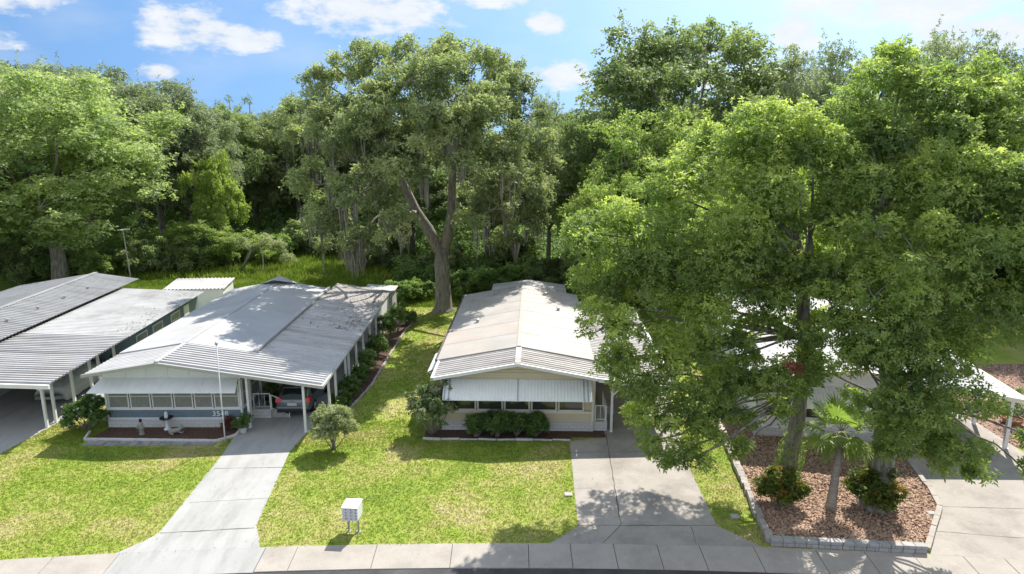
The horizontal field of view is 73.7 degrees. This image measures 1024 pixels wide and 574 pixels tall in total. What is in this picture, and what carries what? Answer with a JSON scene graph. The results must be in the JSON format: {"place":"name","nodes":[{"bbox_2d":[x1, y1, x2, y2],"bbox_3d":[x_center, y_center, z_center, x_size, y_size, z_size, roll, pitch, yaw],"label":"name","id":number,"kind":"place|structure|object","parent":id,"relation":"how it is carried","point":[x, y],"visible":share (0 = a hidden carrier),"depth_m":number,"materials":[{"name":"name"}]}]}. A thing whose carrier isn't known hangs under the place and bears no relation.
{"place":"outdoors","nodes":[
{"label":"outdoors","id":0,"kind":"place"},
{"bbox_2d":[0,381,103,453],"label":"driveway","id":1,"kind":"structure","parent":0,"point":[21,416],"depth_m":36.18,"materials":[{"name":"concrete"}]},
{"bbox_2d":[35,361,102,400],"bbox_3d":[-25.519,5.206,39.711,1.939,1.506,4.850,-1,13,-4],"label":"covered car","id":2,"kind":"object","parent":1,"relation":"on","point":[62,388],"visible":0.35,"depth_m":38.20,"materials":[{"name":"fabric"}]},
{"bbox_2d":[104,547,265,573],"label":"driveway apron","id":3,"kind":"object","parent":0,"point":[228,561],"visible":1,"depth_m":23.78,"materials":[{"name":"concrete"}]},
{"bbox_2d":[118,341,368,552],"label":"driveway","id":4,"kind":"structure","parent":0,"point":[224,513],"depth_m":28.38,"materials":[{"name":"concrete"}]},
{"bbox_2d":[230,412,252,432],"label":"potted plant","id":5,"kind":"object","parent":4,"relation":"on","point":[241,424],"visible":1,"depth_m":33.78,"materials":[{"name":"green plant"}]},
{"bbox_2d":[275,378,330,411],"bbox_3d":[-11.450,5.548,37.809,1.980,1.668,4.816,0,13,0],"label":"parked car","id":6,"kind":"object","parent":4,"relation":"on","point":[289,399],"visible":0.59,"depth_m":35.68,"materials":[{"name":"paint"}]},
{"bbox_2d":[0,248,651,306],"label":"meadow grass","id":7,"kind":"structure","parent":0,"point":[307,268],"depth_m":70.52,"materials":[{"name":"green plant"}]},
{"bbox_2d":[0,210,950,307],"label":"meadow","id":8,"kind":"structure","parent":0,"point":[5,284],"depth_m":69.89,"materials":[{"name":"green plant"}]},
{"bbox_2d":[0,163,34,232],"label":"broadleaf tree","id":9,"kind":"object","parent":8,"relation":"on","point":[8,181],"visible":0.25,"depth_m":61.52,"materials":[{"name":"green plant"}]},
{"bbox_2d":[0,229,49,283],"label":"dark bush","id":10,"kind":"object","parent":8,"relation":"on","point":[14,264],"visible":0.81,"depth_m":67.04,"materials":[{"name":"green plant"}]},
{"bbox_2d":[28,248,80,278],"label":"glossy bush","id":11,"kind":"object","parent":8,"relation":"on","point":[42,265],"visible":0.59,"depth_m":67.09,"materials":[{"name":"green plant"}]},
{"bbox_2d":[0,51,154,242],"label":"mossy oak","id":12,"kind":"object","parent":8,"relation":"on","point":[115,75],"visible":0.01,"depth_m":80.23,"materials":[{"name":"green plant"}]},
{"bbox_2d":[67,249,116,275],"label":"wild bush","id":13,"kind":"object","parent":8,"relation":"on","point":[88,263],"visible":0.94,"depth_m":68.65,"materials":[{"name":"green plant"}]},
{"bbox_2d":[0,55,194,279],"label":"broadleaf tree","id":14,"kind":"object","parent":8,"relation":"on","point":[100,153],"visible":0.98,"depth_m":61.79,"materials":[{"name":"green plant"}]},
{"bbox_2d":[113,235,175,273],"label":"dark bush","id":15,"kind":"object","parent":8,"relation":"on","point":[143,255],"visible":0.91,"depth_m":70.68,"materials":[{"name":"green plant"}]},
{"bbox_2d":[66,70,241,235],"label":"mossy oak","id":16,"kind":"object","parent":8,"relation":"on","point":[146,100],"visible":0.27,"depth_m":78.47,"materials":[{"name":"green plant"}]},
{"bbox_2d":[158,235,210,271],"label":"dark bush","id":17,"kind":"object","parent":8,"relation":"on","point":[185,264],"visible":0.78,"depth_m":71.95,"materials":[{"name":"green plant"}]},
{"bbox_2d":[136,109,248,222],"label":"mossy oak","id":18,"kind":"object","parent":8,"relation":"on","point":[197,142],"visible":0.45,"depth_m":78.21,"materials":[{"name":"green plant"}]},
{"bbox_2d":[152,216,249,263],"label":"bush","id":19,"kind":"object","parent":8,"relation":"on","point":[199,227],"visible":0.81,"depth_m":73.17,"materials":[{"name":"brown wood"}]},
{"bbox_2d":[174,148,251,243],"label":"young tree","id":20,"kind":"object","parent":8,"relation":"on","point":[208,192],"visible":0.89,"depth_m":75.60,"materials":[{"name":"green plant"}]},
{"bbox_2d":[176,100,272,235],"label":"dark oak","id":21,"kind":"object","parent":8,"relation":"on","point":[244,123],"visible":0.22,"depth_m":89.31,"materials":[{"name":"green plant"}]},
{"bbox_2d":[211,242,242,264],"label":"wild bush","id":22,"kind":"object","parent":8,"relation":"on","point":[232,258],"visible":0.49,"depth_m":75.28,"materials":[{"name":"green plant"}]},
{"bbox_2d":[230,229,259,260],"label":"wild bush","id":23,"kind":"object","parent":8,"relation":"on","point":[248,234],"visible":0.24,"depth_m":77.46,"materials":[{"name":"green plant"}]},
{"bbox_2d":[230,138,288,227],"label":"dark oak","id":24,"kind":"object","parent":8,"relation":"on","point":[247,197],"visible":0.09,"depth_m":95.26,"materials":[{"name":"green plant"}]},
{"bbox_2d":[231,233,298,269],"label":"tree","id":25,"kind":"object","parent":8,"relation":"on","point":[267,241],"visible":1,"depth_m":73.55,"materials":[{"name":"green plant"}]},
{"bbox_2d":[254,246,287,263],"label":"wild bush","id":26,"kind":"object","parent":8,"relation":"on","point":[270,256],"visible":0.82,"depth_m":76.39,"materials":[{"name":"green plant"}]},
{"bbox_2d":[244,130,304,228],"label":"olive oak","id":27,"kind":"object","parent":8,"relation":"on","point":[271,195],"visible":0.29,"depth_m":93.41,"materials":[{"name":"green plant"}]},
{"bbox_2d":[257,233,298,256],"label":"glossy bush","id":28,"kind":"object","parent":8,"relation":"on","point":[292,246],"visible":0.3,"depth_m":80.25,"materials":[{"name":"green plant"}]},
{"bbox_2d":[1,174,554,227],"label":"distant wood","id":29,"kind":"object","parent":8,"relation":"on","point":[133,207],"visible":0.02,"depth_m":111.77,"materials":[{"name":"green plant"}]},
{"bbox_2d":[237,89,353,219],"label":"olive oak","id":30,"kind":"object","parent":8,"relation":"on","point":[266,123],"visible":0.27,"depth_m":92.26,"materials":[{"name":"green plant"}]},
{"bbox_2d":[278,218,330,254],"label":"dark bush","id":31,"kind":"object","parent":8,"relation":"on","point":[294,228],"visible":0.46,"depth_m":81.88,"materials":[{"name":"green plant"}]},
{"bbox_2d":[306,147,408,221],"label":"olive oak","id":32,"kind":"object","parent":8,"relation":"on","point":[344,163],"visible":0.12,"depth_m":94.44,"materials":[{"name":"green plant"}]},
{"bbox_2d":[364,228,412,268],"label":"dark bush","id":33,"kind":"object","parent":8,"relation":"on","point":[377,257],"visible":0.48,"depth_m":73.72,"materials":[{"name":"green plant"}]},
{"bbox_2d":[385,278,417,302],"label":"glossy bush","id":34,"kind":"object","parent":8,"relation":"on","point":[404,290],"visible":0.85,"depth_m":59.38,"materials":[{"name":"green plant"}]},
{"bbox_2d":[348,148,467,257],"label":"dark oak","id":35,"kind":"object","parent":8,"relation":"on","point":[434,203],"visible":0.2,"depth_m":72.04,"materials":[{"name":"green plant"}]},
{"bbox_2d":[406,276,434,298],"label":"glossy bush","id":36,"kind":"object","parent":8,"relation":"on","point":[426,288],"visible":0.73,"depth_m":60.58,"materials":[{"name":"green plant"}]},
{"bbox_2d":[415,239,475,277],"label":"dark bush","id":37,"kind":"object","parent":8,"relation":"on","point":[455,255],"visible":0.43,"depth_m":67.29,"materials":[{"name":"green plant"}]},
{"bbox_2d":[0,192,895,282],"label":"undergrowth","id":38,"kind":"object","parent":8,"relation":"on","point":[105,244],"visible":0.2,"depth_m":82.73,"materials":[{"name":"green plant"}]},
{"bbox_2d":[410,133,527,259],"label":"dark oak","id":39,"kind":"object","parent":8,"relation":"on","point":[437,173],"visible":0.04,"depth_m":70.57,"materials":[{"name":"green plant"}]},
{"bbox_2d":[450,267,489,297],"bbox_3d":[-4.121,-0.372,61.784,4.520,2.853,4.352,-5,13,-21],"label":"glossy bush","id":40,"kind":"object","parent":8,"relation":"on","point":[467,281],"visible":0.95,"depth_m":60.95,"materials":[{"name":"green plant"}]},
{"bbox_2d":[479,263,520,290],"bbox_3d":[-1.437,-0.560,62.323,4.559,2.988,4.736,1,13,5],"label":"glossy bush","id":41,"kind":"object","parent":8,"relation":"on","point":[505,274],"visible":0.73,"depth_m":61.95,"materials":[{"name":"green plant"}]},
{"bbox_2d":[486,232,541,268],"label":"dark bush","id":42,"kind":"object","parent":8,"relation":"on","point":[502,254],"visible":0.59,"depth_m":70.67,"materials":[{"name":"green plant"}]},
{"bbox_2d":[493,91,592,276],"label":"olive oak","id":43,"kind":"object","parent":8,"relation":"on","point":[539,104],"visible":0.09,"depth_m":65.97,"materials":[{"name":"green plant"}]},
{"bbox_2d":[526,253,570,288],"bbox_3d":[3.467,-1.071,63.662,5.386,4.277,5.481,-5,14,-22],"label":"dark bush","id":44,"kind":"object","parent":8,"relation":"on","point":[554,269],"visible":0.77,"depth_m":62.62,"materials":[{"name":"green plant"}]},
{"bbox_2d":[538,102,652,215],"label":"dark oak","id":45,"kind":"object","parent":8,"relation":"on","point":[575,148],"visible":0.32,"depth_m":58.69,"materials":[{"name":"green plant"}]},
{"bbox_2d":[551,98,727,304],"bbox_3d":[11.309,-6.990,58.300,15.492,17.544,18.253,-8,15,-33],"label":"green tree","id":46,"kind":"object","parent":8,"relation":"on","point":[622,141],"visible":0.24,"depth_m":55.03,"materials":[{"name":"green plant"}]},
{"bbox_2d":[558,7,801,216],"bbox_3d":[17.440,-14.618,70.617,23.374,27.168,27.021,7,14,27],"label":"dark oak","id":47,"kind":"object","parent":8,"relation":"on","point":[639,88],"visible":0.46,"depth_m":64.66,"materials":[{"name":"green plant"}]},
{"bbox_2d":[672,93,830,201],"bbox_3d":[22.120,-8.765,63.669,17.614,18.635,15.236,8,15,33],"label":"dark oak","id":48,"kind":"object","parent":8,"relation":"on","point":[723,121],"visible":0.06,"depth_m":60.06,"materials":[{"name":"green plant"}]},
{"bbox_2d":[756,27,886,129],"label":"airy tree","id":49,"kind":"object","parent":8,"relation":"on","point":[815,81],"visible":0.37,"depth_m":61.97,"materials":[{"name":"green plant"}]},
{"bbox_2d":[880,14,1013,97],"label":"airy tree","id":50,"kind":"object","parent":8,"relation":"on","point":[960,51],"visible":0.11,"depth_m":58.43,"materials":[{"name":"green plant"}]},
{"bbox_2d":[982,35,1023,128],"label":"airy tree","id":51,"kind":"object","parent":8,"relation":"on","point":[1015,57],"visible":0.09,"depth_m":56.80,"materials":[{"name":"green plant"}]},
{"bbox_2d":[0,303,1023,559],"bbox_3d":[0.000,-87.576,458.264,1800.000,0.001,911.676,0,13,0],"label":"lawn","id":52,"kind":"structure","parent":0,"point":[1008,355],"depth_m":28.81,"materials":[{"name":"green plant"}]},
{"bbox_2d":[57,394,112,430],"bbox_3d":[-21.236,6.170,34.182,2.307,2.100,2.320,0,13,0],"label":"flowering bush","id":53,"kind":"object","parent":52,"relation":"on","point":[88,407],"visible":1,"depth_m":33.73,"materials":[{"name":"green plant"}]},
{"bbox_2d":[0,272,204,427],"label":"mobile home","id":54,"kind":"object","parent":52,"relation":"on","point":[51,331],"visible":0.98,"depth_m":43.07,"materials":[{"name":"white metal"}]},
{"bbox_2d":[82,440,215,445],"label":"paver path","id":55,"kind":"structure","parent":52,"relation":"on","point":[148,443],"depth_m":32.73,"materials":[{"name":"grey concrete"}]},
{"bbox_2d":[83,430,239,441],"bbox_3d":[-17.273,7.266,33.648,7.532,0.139,1.497,0,13,0],"label":"bed edging","id":56,"kind":"object","parent":52,"relation":"on","point":[85,438],"visible":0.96,"depth_m":33.04,"materials":[{"name":"grey concrete"}]},
{"bbox_2d":[90,428,238,438],"bbox_3d":[-17.200,7.302,33.781,7.000,0.030,1.550,0,13,0],"label":"planting bed","id":57,"kind":"object","parent":52,"relation":"on","point":[198,433],"visible":0.82,"depth_m":33.87,"materials":[{"name":"brown soil"}]},
{"bbox_2d":[163,277,234,307],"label":"garden shed","id":58,"kind":"structure","parent":52,"relation":"on","point":[213,288],"depth_m":56.13,"materials":[{"name":"white paint"}]},
{"bbox_2d":[80,276,397,431],"bbox_3d":[-15.058,2.768,44.416,11.770,4.220,22.890,0,13,0],"label":"mobile home","id":59,"kind":"object","parent":52,"relation":"on","point":[317,338],"visible":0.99,"depth_m":36.08,"materials":[{"name":"white metal"}]},
{"bbox_2d":[107,394,129,407],"bbox_3d":[-19.797,5.491,34.294,1.040,1.280,0.045,0,13,0],"label":"window","id":60,"kind":"structure","parent":59,"relation":"in","point":[114,400],"depth_m":34.35,"materials":[{"name":"grey glass"}]},
{"bbox_2d":[129,393,151,407],"bbox_3d":[-18.697,5.490,34.302,1.040,1.280,0.045,0,13,0],"label":"window","id":61,"kind":"structure","parent":59,"relation":"in","point":[136,400],"depth_m":34.36,"materials":[{"name":"white glass"}]},
{"bbox_2d":[151,393,173,407],"bbox_3d":[-17.604,5.487,34.313,1.040,1.280,0.045,0,13,0],"label":"window","id":62,"kind":"structure","parent":59,"relation":"in","point":[159,400],"depth_m":34.36,"materials":[{"name":"grey glass"}]},
{"bbox_2d":[173,393,193,407],"bbox_3d":[-16.537,5.486,34.317,0.960,1.280,0.045,0,13,0],"label":"window","id":63,"kind":"structure","parent":59,"relation":"in","point":[181,400],"depth_m":34.37,"materials":[{"name":"grey glass"}]},
{"bbox_2d":[193,393,213,407],"bbox_3d":[-15.535,5.484,34.327,0.940,1.280,0.045,0,13,0],"label":"window","id":64,"kind":"structure","parent":59,"relation":"in","point":[201,400],"depth_m":34.37,"materials":[{"name":"grey glass"}]},
{"bbox_2d":[213,384,239,407],"bbox_3d":[-14.362,5.483,34.332,1.270,1.280,0.045,0,13,0],"label":"window","id":65,"kind":"structure","parent":59,"relation":"in","point":[229,400],"depth_m":34.38,"materials":[{"name":"grey glass"}]},
{"bbox_2d":[308,400,360,449],"bbox_3d":[-8.289,6.469,31.912,2.365,2.497,2.225,-5,14,-22],"label":"round shrub","id":66,"kind":"object","parent":52,"relation":"on","point":[329,422],"visible":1,"depth_m":31.43,"materials":[{"name":"green plant"}]},
{"bbox_2d":[341,498,362,532],"bbox_3d":[-5.931,8.579,25.419,0.620,1.165,0.690,1,13,4],"label":"mailbox cluster","id":67,"kind":"object","parent":52,"relation":"on","point":[352,510],"visible":1,"depth_m":25.14,"materials":[{"name":"paint"}]},
{"bbox_2d":[346,318,417,407],"bbox_3d":[-8.967,4.630,45.736,1.724,0.030,19.899,1,13,3],"label":"planting bed","id":68,"kind":"object","parent":52,"relation":"on","point":[382,356],"visible":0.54,"depth_m":45.20,"materials":[{"name":"brown soil"}]},
{"bbox_2d":[330,387,353,406],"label":"side shrub","id":69,"kind":"object","parent":68,"relation":"on","point":[344,397],"visible":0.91,"depth_m":36.66,"materials":[{"name":"green plant"}]},
{"bbox_2d":[337,374,363,395],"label":"side shrub","id":70,"kind":"object","parent":68,"relation":"on","point":[351,383],"visible":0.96,"depth_m":38.25,"materials":[{"name":"green plant"}]},
{"bbox_2d":[350,362,370,384],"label":"side shrub","id":71,"kind":"object","parent":68,"relation":"on","point":[362,370],"visible":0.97,"depth_m":40.19,"materials":[{"name":"green plant"}]},
{"bbox_2d":[351,348,377,366],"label":"side shrub","id":72,"kind":"object","parent":68,"relation":"on","point":[364,358],"visible":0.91,"depth_m":42.29,"materials":[{"name":"green plant"}]},
{"bbox_2d":[365,332,390,355],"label":"side shrub","id":73,"kind":"object","parent":68,"relation":"on","point":[378,340],"visible":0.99,"depth_m":45.37,"materials":[{"name":"green plant"}]},
{"bbox_2d":[374,315,396,339],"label":"side shrub","id":74,"kind":"object","parent":68,"relation":"on","point":[388,323],"visible":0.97,"depth_m":48.19,"materials":[{"name":"green plant"}]},
{"bbox_2d":[383,301,410,331],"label":"side shrub","id":75,"kind":"object","parent":68,"relation":"on","point":[394,311],"visible":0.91,"depth_m":50.95,"materials":[{"name":"green plant"}]},
{"bbox_2d":[349,320,416,408],"bbox_3d":[-8.228,4.569,45.714,1.085,0.139,19.847,0,13,1],"label":"bed edging","id":76,"kind":"object","parent":52,"relation":"on","point":[354,403],"visible":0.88,"depth_m":42.58,"materials":[{"name":"concrete"}]},
{"bbox_2d":[272,26,566,313],"bbox_3d":[-6.472,-8.500,53.976,21.104,22.341,22.172,-9,15,-35],"label":"live oak","id":77,"kind":"object","parent":52,"relation":"on","point":[356,123],"visible":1,"depth_m":47.83,"materials":[{"name":"green plant"}]},
{"bbox_2d":[423,437,570,440],"bbox_3d":[-0.751,7.395,33.166,7.178,0.096,0.214,0,13,1],"label":"bed edging","id":78,"kind":"object","parent":52,"relation":"on","point":[488,439],"visible":1,"depth_m":33.13,"materials":[{"name":"grey concrete"}]},
{"bbox_2d":[424,430,571,439],"bbox_3d":[-0.700,7.313,33.733,7.300,0.030,1.150,0,13,0],"label":"planting bed","id":79,"kind":"object","parent":52,"relation":"on","point":[459,434],"visible":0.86,"depth_m":33.64,"materials":[{"name":"brown soil"}]},
{"bbox_2d":[404,379,458,435],"bbox_3d":[-3.957,5.980,33.280,2.747,2.852,3.193,0,13,0],"label":"dogwood shrub","id":80,"kind":"object","parent":79,"relation":"on","point":[430,402],"visible":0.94,"depth_m":32.96,"materials":[{"name":"green plant"}]},
{"bbox_2d":[462,411,488,436],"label":"hedge bush","id":81,"kind":"object","parent":79,"relation":"on","point":[475,424],"visible":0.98,"depth_m":33.20,"materials":[{"name":"green plant"}]},
{"bbox_2d":[483,407,511,436],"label":"hedge bush","id":82,"kind":"object","parent":79,"relation":"on","point":[496,422],"visible":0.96,"depth_m":33.13,"materials":[{"name":"green plant"}]},
{"bbox_2d":[503,410,529,436],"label":"hedge bush","id":83,"kind":"object","parent":79,"relation":"on","point":[517,421],"visible":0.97,"depth_m":33.20,"materials":[{"name":"green plant"}]},
{"bbox_2d":[525,410,549,438],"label":"hedge bush","id":84,"kind":"object","parent":79,"relation":"on","point":[539,420],"visible":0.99,"depth_m":33.11,"materials":[{"name":"green plant"}]},
{"bbox_2d":[428,280,677,431],"bbox_3d":[2.074,3.313,42.801,12.570,3.860,20.460,0,13,2],"label":"mobile home","id":85,"kind":"object","parent":52,"relation":"on","point":[518,317],"visible":0.8,"depth_m":34.88,"materials":[{"name":"beige metal"}]},
{"bbox_2d":[504,401,529,410],"bbox_3d":[0.246,5.585,33.872,1.280,1.160,0.045,0,13,2],"label":"window","id":86,"kind":"structure","parent":85,"relation":"in","point":[508,405],"depth_m":33.94,"materials":[{"name":"white glass"}]},
{"bbox_2d":[558,402,583,411],"bbox_3d":[2.924,5.604,33.790,1.280,1.160,0.045,0,13,2],"label":"window","id":87,"kind":"structure","parent":85,"relation":"in","point":[562,406],"depth_m":33.86,"materials":[{"name":"white glass"}]},
{"bbox_2d":[553,164,660,300],"bbox_3d":[7.498,-3.165,52.458,8.839,12.531,10.414,7,15,30],"label":"green tree","id":88,"kind":"object","parent":52,"relation":"on","point":[595,193],"visible":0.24,"depth_m":50.82,"materials":[{"name":"green plant"}]},
{"bbox_2d":[716,415,771,542],"bbox_3d":[10.076,7.835,30.828,0.442,0.258,12.521,2,13,7],"label":"stone border","id":89,"kind":"object","parent":52,"relation":"on","point":[756,511],"visible":0.59,"depth_m":27.55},
{"bbox_2d":[687,157,839,290],"bbox_3d":[19.394,-4.210,55.098,14.162,13.435,12.020,11,16,40],"label":"green tree","id":90,"kind":"object","parent":52,"relation":"on","point":[808,199],"visible":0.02,"depth_m":52.55,"materials":[{"name":"green plant"}]},
{"bbox_2d":[770,535,927,553],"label":"block wall","id":91,"kind":"structure","parent":52,"relation":"on","point":[853,544],"depth_m":24.39,"materials":[{"name":"concrete"}]},
{"bbox_2d":[705,290,1023,448],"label":"mobile home","id":92,"kind":"object","parent":52,"relation":"on","point":[867,381],"visible":0.06,"depth_m":32.95,"materials":[{"name":"white paint"}]},
{"bbox_2d":[799,182,944,302],"bbox_3d":[29.341,-3.557,54.490,13.904,12.406,11.801,-5,14,-22],"label":"green tree","id":93,"kind":"object","parent":52,"relation":"on","point":[866,235],"depth_m":51.81,"materials":[{"name":"green plant"}]},
{"bbox_2d":[722,363,1023,542],"bbox_3d":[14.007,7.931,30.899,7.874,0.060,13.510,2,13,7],"label":"mulch bed","id":94,"kind":"object","parent":52,"relation":"on","point":[854,516],"visible":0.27,"depth_m":26.95,"materials":[{"name":"brown wood"}]},
{"bbox_2d":[559,90,895,478],"bbox_3d":[7.830,0.269,28.621,11.577,16.318,10.038,-4,13,-18],"label":"laurel oak","id":95,"kind":"object","parent":94,"relation":"on","point":[665,258],"visible":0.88,"depth_m":26.56,"materials":[{"name":"green plant"}]},
{"bbox_2d":[750,463,812,506],"bbox_3d":[10.759,7.970,27.128,2.174,1.662,1.877,-6,14,-27],"label":"shrub","id":96,"kind":"object","parent":94,"relation":"on","point":[785,485],"visible":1,"depth_m":26.84,"materials":[{"name":"green plant"}]},
{"bbox_2d":[795,393,879,511],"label":"fan palm","id":97,"kind":"object","parent":94,"relation":"on","point":[840,444],"visible":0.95,"depth_m":26.36,"materials":[{"name":"green plant"}]},
{"bbox_2d":[841,462,909,513],"bbox_3d":[14.324,7.890,26.713,2.303,2.002,2.305,-6,14,-25],"label":"shrub","id":98,"kind":"object","parent":94,"relation":"on","point":[864,485],"visible":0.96,"depth_m":26.25,"materials":[{"name":"green plant"}]},
{"bbox_2d":[784,33,1023,513],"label":"laurel oak","id":99,"kind":"object","parent":94,"relation":"on","point":[976,247],"visible":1,"depth_m":24.08,"materials":[{"name":"green plant"}]},
{"bbox_2d":[899,449,942,551],"bbox_3d":[16.960,8.475,28.191,1.111,0.159,9.036,5,14,22],"label":"concrete border","id":100,"kind":"object","parent":52,"relation":"on","point":[934,522],"visible":0.79,"depth_m":27.05,"materials":[{"name":"grey concrete"}]},
{"bbox_2d":[948,364,1023,449],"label":"mulch bed","id":101,"kind":"object","parent":52,"relation":"on","point":[993,425],"visible":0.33,"depth_m":40.83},
{"bbox_2d":[1000,400,1023,426],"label":"potted plant","id":102,"kind":"object","parent":101,"relation":"on","point":[1017,420],"visible":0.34,"depth_m":34.62,"materials":[{"name":"green plant"}]},
{"bbox_2d":[244,569,779,573],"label":"road","id":103,"kind":"structure","parent":0,"point":[511,571],"depth_m":23.35,"materials":[{"name":"grey asphalt"}]},
{"bbox_2d":[253,544,789,573],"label":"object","id":104,"kind":"object","parent":103,"relation":"on","point":[522,568],"visible":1,"depth_m":23.59,"materials":[{"name":"concrete"}]},
{"bbox_2d":[0,543,1023,573],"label":"sidewalk","id":105,"kind":"structure","parent":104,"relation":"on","point":[558,555],"depth_m":23.90,"materials":[{"name":"concrete"}]},
{"bbox_2d":[0,0,1023,137],"label":"sky","id":106,"kind":"structure","parent":0,"point":[237,48],"materials":[{"name":"blue"}]},
{"bbox_2d":[551,361,761,547],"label":"driveway","id":107,"kind":"structure","parent":0,"point":[643,498],"depth_m":27.91,"materials":[{"name":"concrete"}]},
{"bbox_2d":[900,405,1023,559],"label":"driveway","id":108,"kind":"structure","parent":0,"point":[977,520],"depth_m":27.08,"materials":[{"name":"concrete"}]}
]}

